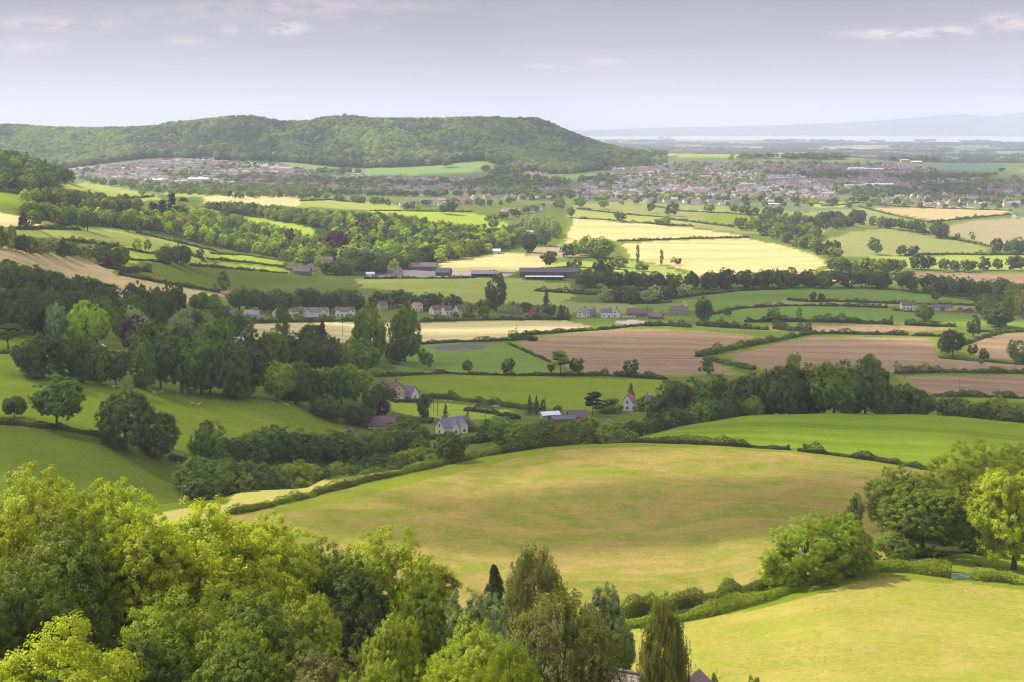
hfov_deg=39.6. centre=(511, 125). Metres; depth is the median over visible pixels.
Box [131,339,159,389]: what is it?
tree
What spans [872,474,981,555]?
tree
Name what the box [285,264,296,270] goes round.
house
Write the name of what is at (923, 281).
tree
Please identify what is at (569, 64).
sky
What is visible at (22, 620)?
tree
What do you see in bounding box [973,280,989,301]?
tree
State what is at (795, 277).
tree
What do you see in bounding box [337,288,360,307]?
tree
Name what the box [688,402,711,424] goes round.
tree
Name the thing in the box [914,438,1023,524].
tree
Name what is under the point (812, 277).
tree
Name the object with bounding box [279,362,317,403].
tree
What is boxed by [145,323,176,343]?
tree
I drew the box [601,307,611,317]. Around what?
house
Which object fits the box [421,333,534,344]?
hedge
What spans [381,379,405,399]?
house
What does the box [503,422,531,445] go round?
tree
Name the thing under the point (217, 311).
tree
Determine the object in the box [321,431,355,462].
tree
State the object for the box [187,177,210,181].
house
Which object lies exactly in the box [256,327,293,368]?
tree
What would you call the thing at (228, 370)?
tree
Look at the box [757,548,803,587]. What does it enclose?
shrub
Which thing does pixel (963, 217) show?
hedge
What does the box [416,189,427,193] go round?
house
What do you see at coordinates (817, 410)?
tree
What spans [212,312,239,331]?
tree
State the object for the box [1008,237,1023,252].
tree
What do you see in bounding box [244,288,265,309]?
tree
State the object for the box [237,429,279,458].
tree
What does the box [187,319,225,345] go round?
tree
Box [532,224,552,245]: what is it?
tree
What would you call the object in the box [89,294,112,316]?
tree
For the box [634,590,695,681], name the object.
conifer tree
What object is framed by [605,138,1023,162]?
plain woodland
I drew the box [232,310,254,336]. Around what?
tree
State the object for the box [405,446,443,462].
tree
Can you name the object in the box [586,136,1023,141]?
water
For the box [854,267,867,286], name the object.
tree
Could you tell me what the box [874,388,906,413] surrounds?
tree
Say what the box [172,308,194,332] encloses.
tree
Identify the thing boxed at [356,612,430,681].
tree
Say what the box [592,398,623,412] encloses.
tree
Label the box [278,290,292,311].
tree
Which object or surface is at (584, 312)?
house
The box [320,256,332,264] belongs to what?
house
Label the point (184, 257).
tree
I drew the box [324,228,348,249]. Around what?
tree
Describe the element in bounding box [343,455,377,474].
tree
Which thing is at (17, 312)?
tree
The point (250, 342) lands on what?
tree
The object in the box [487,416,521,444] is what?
tree
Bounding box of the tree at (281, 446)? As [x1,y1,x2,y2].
[261,424,291,463]
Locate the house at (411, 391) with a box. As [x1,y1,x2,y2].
[402,385,419,399]
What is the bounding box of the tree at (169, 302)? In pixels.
[154,292,175,320]
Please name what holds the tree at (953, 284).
on the ground at (82, 462)
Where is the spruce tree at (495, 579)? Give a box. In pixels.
[464,564,520,640]
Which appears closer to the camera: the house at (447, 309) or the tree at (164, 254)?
the house at (447, 309)
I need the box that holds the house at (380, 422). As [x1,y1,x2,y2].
[367,413,397,431]
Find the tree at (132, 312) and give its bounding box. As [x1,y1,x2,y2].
[122,305,148,324]
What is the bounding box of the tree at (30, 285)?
[21,281,42,304]
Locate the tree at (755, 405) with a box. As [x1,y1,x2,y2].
[740,395,765,415]
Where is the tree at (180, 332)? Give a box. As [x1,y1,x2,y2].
[171,323,191,348]
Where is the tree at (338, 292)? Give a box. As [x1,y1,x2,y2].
[331,288,350,306]
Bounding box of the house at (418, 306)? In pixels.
[411,301,423,311]
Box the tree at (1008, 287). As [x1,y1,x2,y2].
[1001,281,1018,292]
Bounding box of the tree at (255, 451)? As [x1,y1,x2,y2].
[237,440,266,463]
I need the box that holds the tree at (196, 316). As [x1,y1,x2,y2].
[189,309,205,333]
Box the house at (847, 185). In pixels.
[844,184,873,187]
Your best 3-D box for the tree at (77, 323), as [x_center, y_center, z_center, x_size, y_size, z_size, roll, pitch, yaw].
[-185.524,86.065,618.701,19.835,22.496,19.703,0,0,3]
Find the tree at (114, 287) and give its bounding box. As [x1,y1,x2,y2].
[97,283,121,297]
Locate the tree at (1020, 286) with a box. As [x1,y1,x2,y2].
[1012,283,1023,294]
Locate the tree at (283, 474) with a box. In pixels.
[261,466,293,489]
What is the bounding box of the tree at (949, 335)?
[939,329,967,357]
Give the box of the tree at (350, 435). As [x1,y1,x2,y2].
[340,432,362,457]
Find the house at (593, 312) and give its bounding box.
[588,307,595,315]
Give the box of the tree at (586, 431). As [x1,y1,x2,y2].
[570,419,594,443]
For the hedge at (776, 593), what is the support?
on the ground at (82, 462)
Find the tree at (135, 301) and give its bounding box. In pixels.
[120,291,147,315]
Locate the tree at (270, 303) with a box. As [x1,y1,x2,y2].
[258,290,280,312]
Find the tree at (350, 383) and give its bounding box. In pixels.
[324,364,360,403]
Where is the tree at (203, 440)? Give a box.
[186,418,228,461]
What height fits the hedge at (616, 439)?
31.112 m
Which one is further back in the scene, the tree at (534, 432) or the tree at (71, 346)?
the tree at (534, 432)
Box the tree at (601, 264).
[592,255,614,276]
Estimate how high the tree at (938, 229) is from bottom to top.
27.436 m
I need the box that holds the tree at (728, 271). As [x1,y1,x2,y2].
[716,267,735,288]
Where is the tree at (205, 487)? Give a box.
[182,462,236,500]
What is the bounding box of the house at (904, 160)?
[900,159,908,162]
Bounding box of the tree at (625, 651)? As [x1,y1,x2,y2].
[597,623,631,669]
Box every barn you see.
[410,262,437,270]
[435,268,451,275]
[471,270,498,277]
[519,267,579,277]
[525,276,563,279]
[539,411,560,419]
[567,410,587,421]
[767,203,778,205]
[930,304,952,310]
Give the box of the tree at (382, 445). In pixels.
[363,428,394,457]
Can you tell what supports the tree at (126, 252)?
on the ground at (82, 462)
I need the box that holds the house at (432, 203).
[425,201,435,205]
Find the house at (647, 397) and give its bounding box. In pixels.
[644,392,655,410]
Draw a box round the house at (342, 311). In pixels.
[335,305,355,317]
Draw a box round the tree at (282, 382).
[260,360,297,401]
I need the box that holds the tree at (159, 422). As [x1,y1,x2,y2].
[132,406,182,457]
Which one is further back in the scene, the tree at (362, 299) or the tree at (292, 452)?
the tree at (362, 299)
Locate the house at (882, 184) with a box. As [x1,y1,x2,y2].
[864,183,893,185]
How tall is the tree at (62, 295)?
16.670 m
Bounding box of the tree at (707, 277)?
[699,269,719,289]
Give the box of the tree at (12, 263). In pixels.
[0,258,16,276]
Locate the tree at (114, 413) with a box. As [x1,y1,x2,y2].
[93,384,157,450]
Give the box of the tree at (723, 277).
[714,269,731,287]
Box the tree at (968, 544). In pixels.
[954,514,1004,554]
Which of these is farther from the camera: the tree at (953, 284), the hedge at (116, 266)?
the tree at (953, 284)
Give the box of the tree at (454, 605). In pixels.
[423,585,512,677]
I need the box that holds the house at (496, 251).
[492,249,500,253]
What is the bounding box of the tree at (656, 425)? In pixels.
[639,412,672,434]
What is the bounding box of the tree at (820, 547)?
[756,510,857,584]
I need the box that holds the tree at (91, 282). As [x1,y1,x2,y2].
[72,276,99,297]
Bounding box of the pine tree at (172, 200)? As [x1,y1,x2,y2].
[167,193,177,209]
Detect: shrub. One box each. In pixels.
[170,454,213,493]
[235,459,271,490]
[275,458,315,488]
[279,638,366,681]
[314,468,338,480]
[328,460,350,475]
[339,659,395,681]
[385,451,416,469]
[414,650,490,681]
[608,429,633,439]
[711,669,720,681]
[747,674,759,681]
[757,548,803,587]
[865,531,915,563]
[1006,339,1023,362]
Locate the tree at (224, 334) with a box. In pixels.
[210,324,231,356]
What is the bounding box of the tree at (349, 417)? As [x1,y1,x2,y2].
[340,402,364,425]
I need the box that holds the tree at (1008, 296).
[1001,282,1021,312]
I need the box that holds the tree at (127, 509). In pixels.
[73,476,162,582]
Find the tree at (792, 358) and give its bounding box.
[786,352,801,368]
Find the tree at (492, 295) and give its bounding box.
[484,273,506,310]
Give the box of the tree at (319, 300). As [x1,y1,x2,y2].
[304,288,326,306]
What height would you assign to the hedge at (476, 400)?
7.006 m
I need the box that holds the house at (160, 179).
[144,178,168,182]
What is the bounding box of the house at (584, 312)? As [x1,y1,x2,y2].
[576,306,589,317]
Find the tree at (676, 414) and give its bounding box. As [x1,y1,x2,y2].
[669,407,693,427]
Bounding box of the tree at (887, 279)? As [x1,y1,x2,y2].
[874,270,893,288]
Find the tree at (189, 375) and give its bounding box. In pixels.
[155,335,202,393]
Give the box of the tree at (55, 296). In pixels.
[39,286,60,305]
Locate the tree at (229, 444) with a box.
[211,437,245,461]
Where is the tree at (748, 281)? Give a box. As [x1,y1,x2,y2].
[739,269,758,287]
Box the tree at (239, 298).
[225,285,252,310]
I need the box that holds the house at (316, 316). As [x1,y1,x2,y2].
[304,314,319,319]
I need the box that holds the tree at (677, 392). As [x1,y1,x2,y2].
[656,376,707,419]
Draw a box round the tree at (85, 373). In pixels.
[67,341,97,382]
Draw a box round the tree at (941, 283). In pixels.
[932,275,948,294]
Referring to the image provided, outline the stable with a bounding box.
[550,415,575,422]
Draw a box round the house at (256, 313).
[243,308,260,319]
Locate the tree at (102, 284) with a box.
[85,280,110,301]
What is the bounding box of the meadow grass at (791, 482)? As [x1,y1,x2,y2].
[224,443,940,636]
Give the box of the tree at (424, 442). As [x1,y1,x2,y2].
[409,434,430,449]
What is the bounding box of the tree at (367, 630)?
[310,594,399,681]
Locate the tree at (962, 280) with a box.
[957,277,974,295]
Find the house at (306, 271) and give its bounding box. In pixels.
[292,267,311,275]
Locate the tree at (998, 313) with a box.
[981,303,1015,326]
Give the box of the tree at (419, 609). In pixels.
[394,578,452,676]
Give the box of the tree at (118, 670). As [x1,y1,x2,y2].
[0,609,148,681]
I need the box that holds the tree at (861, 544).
[807,510,877,577]
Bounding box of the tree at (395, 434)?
[377,427,404,453]
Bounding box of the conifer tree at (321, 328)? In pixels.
[315,321,331,359]
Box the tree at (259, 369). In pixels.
[218,343,267,398]
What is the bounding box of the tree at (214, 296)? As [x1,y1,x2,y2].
[201,294,221,312]
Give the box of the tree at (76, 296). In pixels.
[64,289,93,309]
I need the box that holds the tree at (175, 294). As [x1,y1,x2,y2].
[161,283,182,309]
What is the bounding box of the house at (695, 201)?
[691,199,699,203]
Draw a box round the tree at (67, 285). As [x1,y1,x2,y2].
[58,274,76,292]
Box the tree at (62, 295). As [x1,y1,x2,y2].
[58,290,72,314]
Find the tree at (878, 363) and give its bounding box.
[862,352,881,369]
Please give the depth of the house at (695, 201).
2596.14 m
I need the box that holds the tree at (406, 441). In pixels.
[389,427,409,449]
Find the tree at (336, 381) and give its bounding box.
[316,367,344,400]
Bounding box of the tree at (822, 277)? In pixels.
[815,270,833,287]
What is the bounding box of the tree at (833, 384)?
[808,359,864,412]
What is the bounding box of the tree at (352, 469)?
[345,462,373,474]
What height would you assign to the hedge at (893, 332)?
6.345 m
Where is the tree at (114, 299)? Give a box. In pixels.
[100,291,122,321]
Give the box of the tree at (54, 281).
[36,270,64,295]
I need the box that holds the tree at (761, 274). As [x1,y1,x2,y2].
[752,269,769,287]
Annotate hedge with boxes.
[0,347,130,354]
[0,416,121,442]
[15,224,81,229]
[59,219,76,225]
[67,234,120,246]
[99,262,139,273]
[118,264,152,275]
[119,269,226,292]
[124,247,155,253]
[129,194,154,198]
[129,257,171,263]
[136,230,217,251]
[168,452,193,463]
[189,262,288,273]
[191,253,206,261]
[206,257,286,266]
[209,251,290,261]
[214,312,354,323]
[224,444,501,515]
[299,198,364,202]
[364,269,494,278]
[369,209,471,211]
[374,369,591,376]
[387,414,433,423]
[390,397,432,402]
[420,313,568,321]
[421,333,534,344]
[428,391,541,409]
[430,433,448,439]
[452,427,501,443]
[463,401,520,419]
[466,417,492,431]
[500,425,790,453]
[507,342,551,361]
[508,328,538,340]
[520,323,644,334]
[534,285,601,294]
[538,266,623,269]
[569,216,693,226]
[577,208,667,217]
[589,365,667,379]
[613,298,671,303]
[616,562,809,618]
[617,235,749,241]
[621,551,951,628]
[630,286,785,304]
[644,318,691,327]
[650,205,732,213]
[668,215,735,226]
[695,317,768,329]
[695,328,813,356]
[702,355,756,369]
[710,298,887,314]
[733,213,775,215]
[744,311,893,324]
[772,311,812,331]
[786,297,830,301]
[797,441,934,470]
[807,201,859,205]
[812,328,908,334]
[830,298,973,305]
[858,205,933,222]
[871,203,1012,210]
[892,307,914,312]
[893,359,1023,373]
[904,249,1023,255]
[904,318,956,326]
[911,332,941,336]
[914,229,988,246]
[926,212,1011,222]
[933,387,1023,398]
[937,293,973,300]
[938,355,1023,364]
[963,327,1023,345]
[971,569,1023,584]
[981,326,1023,331]
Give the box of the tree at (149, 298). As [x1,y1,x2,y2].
[141,289,162,315]
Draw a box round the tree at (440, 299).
[426,292,444,306]
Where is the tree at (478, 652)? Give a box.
[421,614,505,681]
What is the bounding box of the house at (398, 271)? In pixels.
[393,266,402,275]
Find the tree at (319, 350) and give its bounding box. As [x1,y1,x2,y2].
[293,331,327,370]
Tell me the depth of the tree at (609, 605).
149.30 m
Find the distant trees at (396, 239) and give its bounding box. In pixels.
[0,149,1023,450]
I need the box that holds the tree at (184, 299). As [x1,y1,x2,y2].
[174,284,186,310]
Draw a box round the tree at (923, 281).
[919,273,938,292]
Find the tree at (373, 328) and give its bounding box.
[350,301,387,356]
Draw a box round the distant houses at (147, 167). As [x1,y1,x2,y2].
[70,156,1023,206]
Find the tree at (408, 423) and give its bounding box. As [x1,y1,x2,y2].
[389,418,422,447]
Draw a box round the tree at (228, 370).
[210,340,255,397]
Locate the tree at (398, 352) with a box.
[384,338,409,363]
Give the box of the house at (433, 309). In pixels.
[428,303,441,314]
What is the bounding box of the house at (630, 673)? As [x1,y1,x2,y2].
[611,668,641,681]
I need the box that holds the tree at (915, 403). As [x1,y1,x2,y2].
[889,382,926,413]
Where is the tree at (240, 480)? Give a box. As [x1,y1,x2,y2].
[213,462,256,496]
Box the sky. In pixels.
[0,0,1023,129]
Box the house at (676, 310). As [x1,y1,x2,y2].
[669,304,684,314]
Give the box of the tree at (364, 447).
[349,434,371,459]
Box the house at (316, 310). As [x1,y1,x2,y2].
[303,306,329,317]
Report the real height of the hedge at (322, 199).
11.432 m
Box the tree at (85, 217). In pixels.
[76,210,98,230]
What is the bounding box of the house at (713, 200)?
[706,198,715,202]
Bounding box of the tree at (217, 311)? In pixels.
[207,301,230,318]
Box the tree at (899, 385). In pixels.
[893,383,918,412]
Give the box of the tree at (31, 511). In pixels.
[0,460,94,601]
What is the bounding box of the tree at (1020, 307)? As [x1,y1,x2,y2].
[1014,289,1023,317]
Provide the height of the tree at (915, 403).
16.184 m
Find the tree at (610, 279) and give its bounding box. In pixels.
[603,269,623,287]
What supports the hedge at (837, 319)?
on the ground at (82, 462)
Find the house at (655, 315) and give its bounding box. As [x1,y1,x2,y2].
[648,313,663,318]
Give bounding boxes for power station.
[657,135,670,139]
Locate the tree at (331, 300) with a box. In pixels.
[322,290,337,309]
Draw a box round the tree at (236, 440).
[229,437,253,464]
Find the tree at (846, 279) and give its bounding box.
[839,269,857,287]
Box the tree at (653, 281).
[646,271,666,288]
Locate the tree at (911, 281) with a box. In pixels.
[901,272,919,291]
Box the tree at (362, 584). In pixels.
[309,554,394,663]
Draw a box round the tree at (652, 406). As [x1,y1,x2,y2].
[646,379,692,426]
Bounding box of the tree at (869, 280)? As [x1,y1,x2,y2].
[855,269,875,287]
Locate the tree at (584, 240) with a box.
[577,234,594,255]
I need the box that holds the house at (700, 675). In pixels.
[686,668,711,681]
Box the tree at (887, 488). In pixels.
[854,464,931,531]
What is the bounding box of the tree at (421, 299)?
[416,292,436,309]
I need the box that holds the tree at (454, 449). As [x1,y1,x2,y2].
[431,431,468,462]
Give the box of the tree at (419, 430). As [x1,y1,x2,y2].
[405,423,430,444]
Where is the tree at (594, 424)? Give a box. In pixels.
[577,414,601,439]
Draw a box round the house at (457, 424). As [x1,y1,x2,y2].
[434,415,468,434]
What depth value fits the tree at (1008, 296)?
1213.51 m
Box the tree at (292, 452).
[282,435,307,462]
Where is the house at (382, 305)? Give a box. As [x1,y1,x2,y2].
[376,299,387,309]
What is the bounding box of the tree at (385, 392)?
[370,380,392,403]
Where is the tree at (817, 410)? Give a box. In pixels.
[796,362,831,413]
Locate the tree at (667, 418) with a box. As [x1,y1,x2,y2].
[661,411,678,429]
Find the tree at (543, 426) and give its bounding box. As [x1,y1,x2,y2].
[534,418,556,441]
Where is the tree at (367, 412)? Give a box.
[351,403,375,425]
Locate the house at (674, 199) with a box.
[671,197,677,201]
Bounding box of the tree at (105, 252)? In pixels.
[93,243,125,265]
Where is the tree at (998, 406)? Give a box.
[985,395,1013,420]
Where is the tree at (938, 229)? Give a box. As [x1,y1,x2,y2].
[929,219,949,237]
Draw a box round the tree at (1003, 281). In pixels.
[986,276,1012,298]
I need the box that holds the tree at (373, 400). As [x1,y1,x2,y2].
[361,389,382,410]
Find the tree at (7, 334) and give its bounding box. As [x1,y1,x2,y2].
[0,323,25,348]
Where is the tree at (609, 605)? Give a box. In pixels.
[560,581,636,670]
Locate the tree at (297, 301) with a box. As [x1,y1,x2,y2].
[287,291,302,307]
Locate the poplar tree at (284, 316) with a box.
[275,304,290,336]
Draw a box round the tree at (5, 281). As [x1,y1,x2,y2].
[0,265,20,288]
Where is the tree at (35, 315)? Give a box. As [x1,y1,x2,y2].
[8,294,44,331]
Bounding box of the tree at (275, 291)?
[266,287,289,306]
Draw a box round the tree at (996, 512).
[962,463,1023,569]
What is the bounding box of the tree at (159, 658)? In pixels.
[102,632,196,681]
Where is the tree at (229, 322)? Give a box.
[215,316,237,341]
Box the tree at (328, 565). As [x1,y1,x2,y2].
[294,536,369,635]
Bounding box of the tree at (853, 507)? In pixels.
[843,495,864,534]
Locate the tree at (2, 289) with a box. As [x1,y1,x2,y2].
[0,287,5,300]
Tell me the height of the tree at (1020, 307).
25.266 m
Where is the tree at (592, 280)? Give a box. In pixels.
[580,267,599,286]
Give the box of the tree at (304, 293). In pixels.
[293,287,315,307]
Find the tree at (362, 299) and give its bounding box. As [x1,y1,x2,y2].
[347,290,365,309]
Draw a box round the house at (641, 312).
[627,306,652,316]
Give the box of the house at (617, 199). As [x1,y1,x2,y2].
[614,198,622,201]
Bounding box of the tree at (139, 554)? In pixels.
[91,508,208,653]
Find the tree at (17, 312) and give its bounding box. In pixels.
[1,298,31,333]
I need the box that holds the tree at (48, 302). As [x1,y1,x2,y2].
[29,293,66,333]
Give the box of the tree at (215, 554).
[102,495,306,671]
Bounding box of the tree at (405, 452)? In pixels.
[395,448,414,464]
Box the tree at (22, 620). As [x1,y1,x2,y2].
[0,571,74,681]
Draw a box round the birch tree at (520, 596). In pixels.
[497,541,572,661]
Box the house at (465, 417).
[463,415,472,426]
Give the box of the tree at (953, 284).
[941,274,962,294]
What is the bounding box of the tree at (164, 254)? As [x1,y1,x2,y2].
[154,244,179,263]
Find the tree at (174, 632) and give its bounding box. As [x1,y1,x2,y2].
[119,583,280,681]
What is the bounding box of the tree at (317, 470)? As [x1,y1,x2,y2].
[287,463,324,484]
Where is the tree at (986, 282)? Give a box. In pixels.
[973,278,992,296]
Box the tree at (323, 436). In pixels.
[309,429,341,455]
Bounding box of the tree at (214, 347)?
[186,341,227,395]
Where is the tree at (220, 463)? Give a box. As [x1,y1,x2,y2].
[203,457,249,482]
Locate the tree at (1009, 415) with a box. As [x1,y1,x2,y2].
[1000,406,1021,422]
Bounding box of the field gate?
[951,571,970,579]
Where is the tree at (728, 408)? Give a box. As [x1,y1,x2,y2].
[719,395,742,418]
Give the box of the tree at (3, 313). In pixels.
[0,298,8,329]
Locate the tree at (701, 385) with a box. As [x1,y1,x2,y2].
[683,381,723,424]
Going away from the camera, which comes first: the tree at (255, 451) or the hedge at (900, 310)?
the tree at (255, 451)
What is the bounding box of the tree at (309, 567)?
[216,509,328,648]
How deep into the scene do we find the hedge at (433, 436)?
581.30 m
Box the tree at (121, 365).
[101,350,134,387]
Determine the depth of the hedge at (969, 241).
1949.83 m
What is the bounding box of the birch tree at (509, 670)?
[481,637,543,681]
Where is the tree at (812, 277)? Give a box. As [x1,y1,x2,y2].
[803,269,818,287]
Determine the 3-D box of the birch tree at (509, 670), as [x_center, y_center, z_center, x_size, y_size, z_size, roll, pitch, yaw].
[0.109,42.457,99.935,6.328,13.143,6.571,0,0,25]
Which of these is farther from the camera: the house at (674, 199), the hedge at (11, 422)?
the house at (674, 199)
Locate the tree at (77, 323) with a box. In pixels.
[64,299,111,344]
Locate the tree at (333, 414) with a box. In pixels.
[323,403,349,422]
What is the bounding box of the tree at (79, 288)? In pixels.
[69,278,85,300]
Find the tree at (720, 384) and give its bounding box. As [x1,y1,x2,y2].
[699,372,740,421]
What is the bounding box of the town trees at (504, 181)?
[75,149,1023,198]
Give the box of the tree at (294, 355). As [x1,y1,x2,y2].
[279,330,303,363]
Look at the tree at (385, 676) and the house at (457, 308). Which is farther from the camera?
the house at (457, 308)
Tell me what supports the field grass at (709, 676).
on the ground at (82, 462)
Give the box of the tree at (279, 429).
[258,424,295,450]
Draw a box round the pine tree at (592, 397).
[584,391,603,415]
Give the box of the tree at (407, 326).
[386,299,422,361]
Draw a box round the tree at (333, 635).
[282,591,342,663]
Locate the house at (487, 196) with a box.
[483,193,491,198]
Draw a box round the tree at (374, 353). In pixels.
[349,337,381,368]
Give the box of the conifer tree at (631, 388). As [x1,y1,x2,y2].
[627,383,637,405]
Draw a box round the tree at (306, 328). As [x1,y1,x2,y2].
[298,321,323,344]
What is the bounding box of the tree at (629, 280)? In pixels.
[625,271,641,288]
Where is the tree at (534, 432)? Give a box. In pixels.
[516,423,541,444]
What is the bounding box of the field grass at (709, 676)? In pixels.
[545,572,1023,681]
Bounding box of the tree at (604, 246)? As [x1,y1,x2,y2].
[583,236,616,257]
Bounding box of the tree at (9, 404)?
[2,395,27,418]
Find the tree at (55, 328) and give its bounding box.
[42,302,66,340]
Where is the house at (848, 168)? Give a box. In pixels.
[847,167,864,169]
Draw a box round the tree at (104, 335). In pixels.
[88,311,109,342]
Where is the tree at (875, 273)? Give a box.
[870,269,886,287]
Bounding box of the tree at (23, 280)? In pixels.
[6,267,37,291]
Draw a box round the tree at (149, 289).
[139,285,154,305]
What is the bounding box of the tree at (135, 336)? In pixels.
[125,319,170,362]
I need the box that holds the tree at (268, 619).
[197,585,323,681]
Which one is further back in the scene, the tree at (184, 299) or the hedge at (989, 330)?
the hedge at (989, 330)
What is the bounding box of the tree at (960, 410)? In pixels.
[949,397,973,417]
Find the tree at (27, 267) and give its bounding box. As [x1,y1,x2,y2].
[16,262,31,272]
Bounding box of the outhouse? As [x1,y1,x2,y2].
[346,427,354,434]
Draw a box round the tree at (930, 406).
[906,386,937,414]
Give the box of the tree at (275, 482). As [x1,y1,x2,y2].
[247,463,281,489]
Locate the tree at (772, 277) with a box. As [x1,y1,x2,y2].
[765,268,780,285]
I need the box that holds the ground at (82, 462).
[0,112,1023,681]
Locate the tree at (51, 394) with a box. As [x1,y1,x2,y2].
[27,374,86,425]
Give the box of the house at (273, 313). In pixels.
[272,305,281,316]
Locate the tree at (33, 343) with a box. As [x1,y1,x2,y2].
[10,333,51,370]
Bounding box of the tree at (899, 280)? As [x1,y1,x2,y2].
[892,269,915,289]
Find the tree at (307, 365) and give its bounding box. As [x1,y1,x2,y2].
[288,360,312,402]
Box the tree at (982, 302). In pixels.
[973,293,999,314]
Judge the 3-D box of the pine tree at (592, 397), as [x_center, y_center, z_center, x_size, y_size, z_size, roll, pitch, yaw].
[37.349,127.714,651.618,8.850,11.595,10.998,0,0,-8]
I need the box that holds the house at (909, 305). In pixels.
[900,299,917,309]
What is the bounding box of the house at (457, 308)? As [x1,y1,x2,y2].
[453,303,463,313]
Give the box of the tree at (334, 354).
[311,336,342,370]
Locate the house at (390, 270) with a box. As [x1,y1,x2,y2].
[386,266,394,273]
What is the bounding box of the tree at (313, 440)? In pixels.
[291,428,323,464]
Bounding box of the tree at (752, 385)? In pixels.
[729,370,768,416]
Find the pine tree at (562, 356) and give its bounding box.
[548,350,570,371]
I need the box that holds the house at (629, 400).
[622,390,635,410]
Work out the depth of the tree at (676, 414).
538.38 m
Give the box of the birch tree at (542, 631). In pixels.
[489,581,633,681]
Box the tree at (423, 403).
[416,393,431,417]
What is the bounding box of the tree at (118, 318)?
[109,305,129,340]
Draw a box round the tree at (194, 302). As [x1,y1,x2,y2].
[188,291,210,312]
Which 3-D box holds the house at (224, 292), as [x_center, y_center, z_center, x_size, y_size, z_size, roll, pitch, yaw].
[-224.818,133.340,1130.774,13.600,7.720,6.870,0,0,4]
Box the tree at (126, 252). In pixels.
[118,244,130,265]
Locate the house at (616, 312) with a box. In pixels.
[612,306,620,317]
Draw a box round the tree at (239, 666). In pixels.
[182,627,296,681]
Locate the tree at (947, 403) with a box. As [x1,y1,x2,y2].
[936,396,962,415]
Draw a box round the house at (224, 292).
[220,289,234,295]
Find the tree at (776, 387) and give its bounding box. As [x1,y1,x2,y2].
[759,363,808,414]
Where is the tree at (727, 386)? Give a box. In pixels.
[719,378,755,416]
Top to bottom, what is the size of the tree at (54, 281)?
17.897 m
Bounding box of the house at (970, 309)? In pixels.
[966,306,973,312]
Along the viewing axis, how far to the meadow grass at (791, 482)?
359.23 m
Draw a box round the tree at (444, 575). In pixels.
[427,565,459,621]
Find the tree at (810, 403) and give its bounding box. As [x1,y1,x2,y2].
[773,363,827,413]
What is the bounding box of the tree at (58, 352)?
[18,331,70,378]
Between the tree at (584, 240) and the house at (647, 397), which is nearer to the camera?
the house at (647, 397)
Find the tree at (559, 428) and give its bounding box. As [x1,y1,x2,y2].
[549,419,581,441]
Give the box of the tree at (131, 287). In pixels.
[120,280,145,307]
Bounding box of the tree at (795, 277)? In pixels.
[783,267,802,287]
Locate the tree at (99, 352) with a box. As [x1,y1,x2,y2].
[89,343,112,384]
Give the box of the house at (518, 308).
[508,302,521,311]
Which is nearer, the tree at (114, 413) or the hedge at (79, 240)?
the tree at (114, 413)
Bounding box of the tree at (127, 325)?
[118,314,147,346]
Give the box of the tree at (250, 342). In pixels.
[235,327,272,364]
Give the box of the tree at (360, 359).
[330,338,371,374]
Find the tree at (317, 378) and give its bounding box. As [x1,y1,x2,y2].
[307,368,325,401]
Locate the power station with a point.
(660, 137)
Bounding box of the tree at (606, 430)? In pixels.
[595,419,631,443]
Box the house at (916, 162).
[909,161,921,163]
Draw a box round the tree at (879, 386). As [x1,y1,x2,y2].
[852,356,896,413]
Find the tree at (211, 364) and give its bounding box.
[179,335,219,393]
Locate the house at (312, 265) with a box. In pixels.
[305,262,315,270]
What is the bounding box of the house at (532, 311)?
[528,305,538,315]
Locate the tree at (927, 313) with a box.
[914,302,934,320]
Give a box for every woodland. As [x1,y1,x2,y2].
[0,113,667,172]
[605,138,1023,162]
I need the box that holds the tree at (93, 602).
[0,504,139,681]
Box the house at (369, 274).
[366,272,374,276]
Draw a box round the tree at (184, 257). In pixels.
[173,243,192,264]
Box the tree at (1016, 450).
[988,442,1023,519]
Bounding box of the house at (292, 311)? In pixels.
[287,306,299,316]
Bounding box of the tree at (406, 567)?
[341,525,463,651]
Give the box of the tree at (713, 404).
[705,399,721,420]
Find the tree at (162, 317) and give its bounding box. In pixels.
[146,304,168,327]
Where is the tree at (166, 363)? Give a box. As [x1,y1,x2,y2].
[132,335,188,389]
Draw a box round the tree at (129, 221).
[117,212,136,231]
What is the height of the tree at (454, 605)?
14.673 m
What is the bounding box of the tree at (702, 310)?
[694,296,713,320]
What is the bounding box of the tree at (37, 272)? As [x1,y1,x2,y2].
[24,267,48,290]
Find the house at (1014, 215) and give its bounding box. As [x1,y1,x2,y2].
[1011,213,1017,217]
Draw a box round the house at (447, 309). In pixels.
[440,304,453,314]
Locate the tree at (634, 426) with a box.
[624,418,643,436]
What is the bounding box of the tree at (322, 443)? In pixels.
[300,434,324,460]
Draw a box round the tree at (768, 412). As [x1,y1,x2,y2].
[754,373,780,414]
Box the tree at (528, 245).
[520,231,537,251]
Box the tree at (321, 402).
[308,392,336,416]
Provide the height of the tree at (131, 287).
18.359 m
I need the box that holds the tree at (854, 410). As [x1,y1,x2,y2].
[827,361,872,412]
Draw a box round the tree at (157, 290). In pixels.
[151,285,163,306]
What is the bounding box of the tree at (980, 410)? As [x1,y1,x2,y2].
[968,400,993,418]
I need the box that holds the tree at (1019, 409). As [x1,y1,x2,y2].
[1014,404,1023,422]
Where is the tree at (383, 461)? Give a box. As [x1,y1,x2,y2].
[369,452,392,471]
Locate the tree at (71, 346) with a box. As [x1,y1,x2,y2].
[54,341,84,380]
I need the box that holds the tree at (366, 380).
[344,362,373,401]

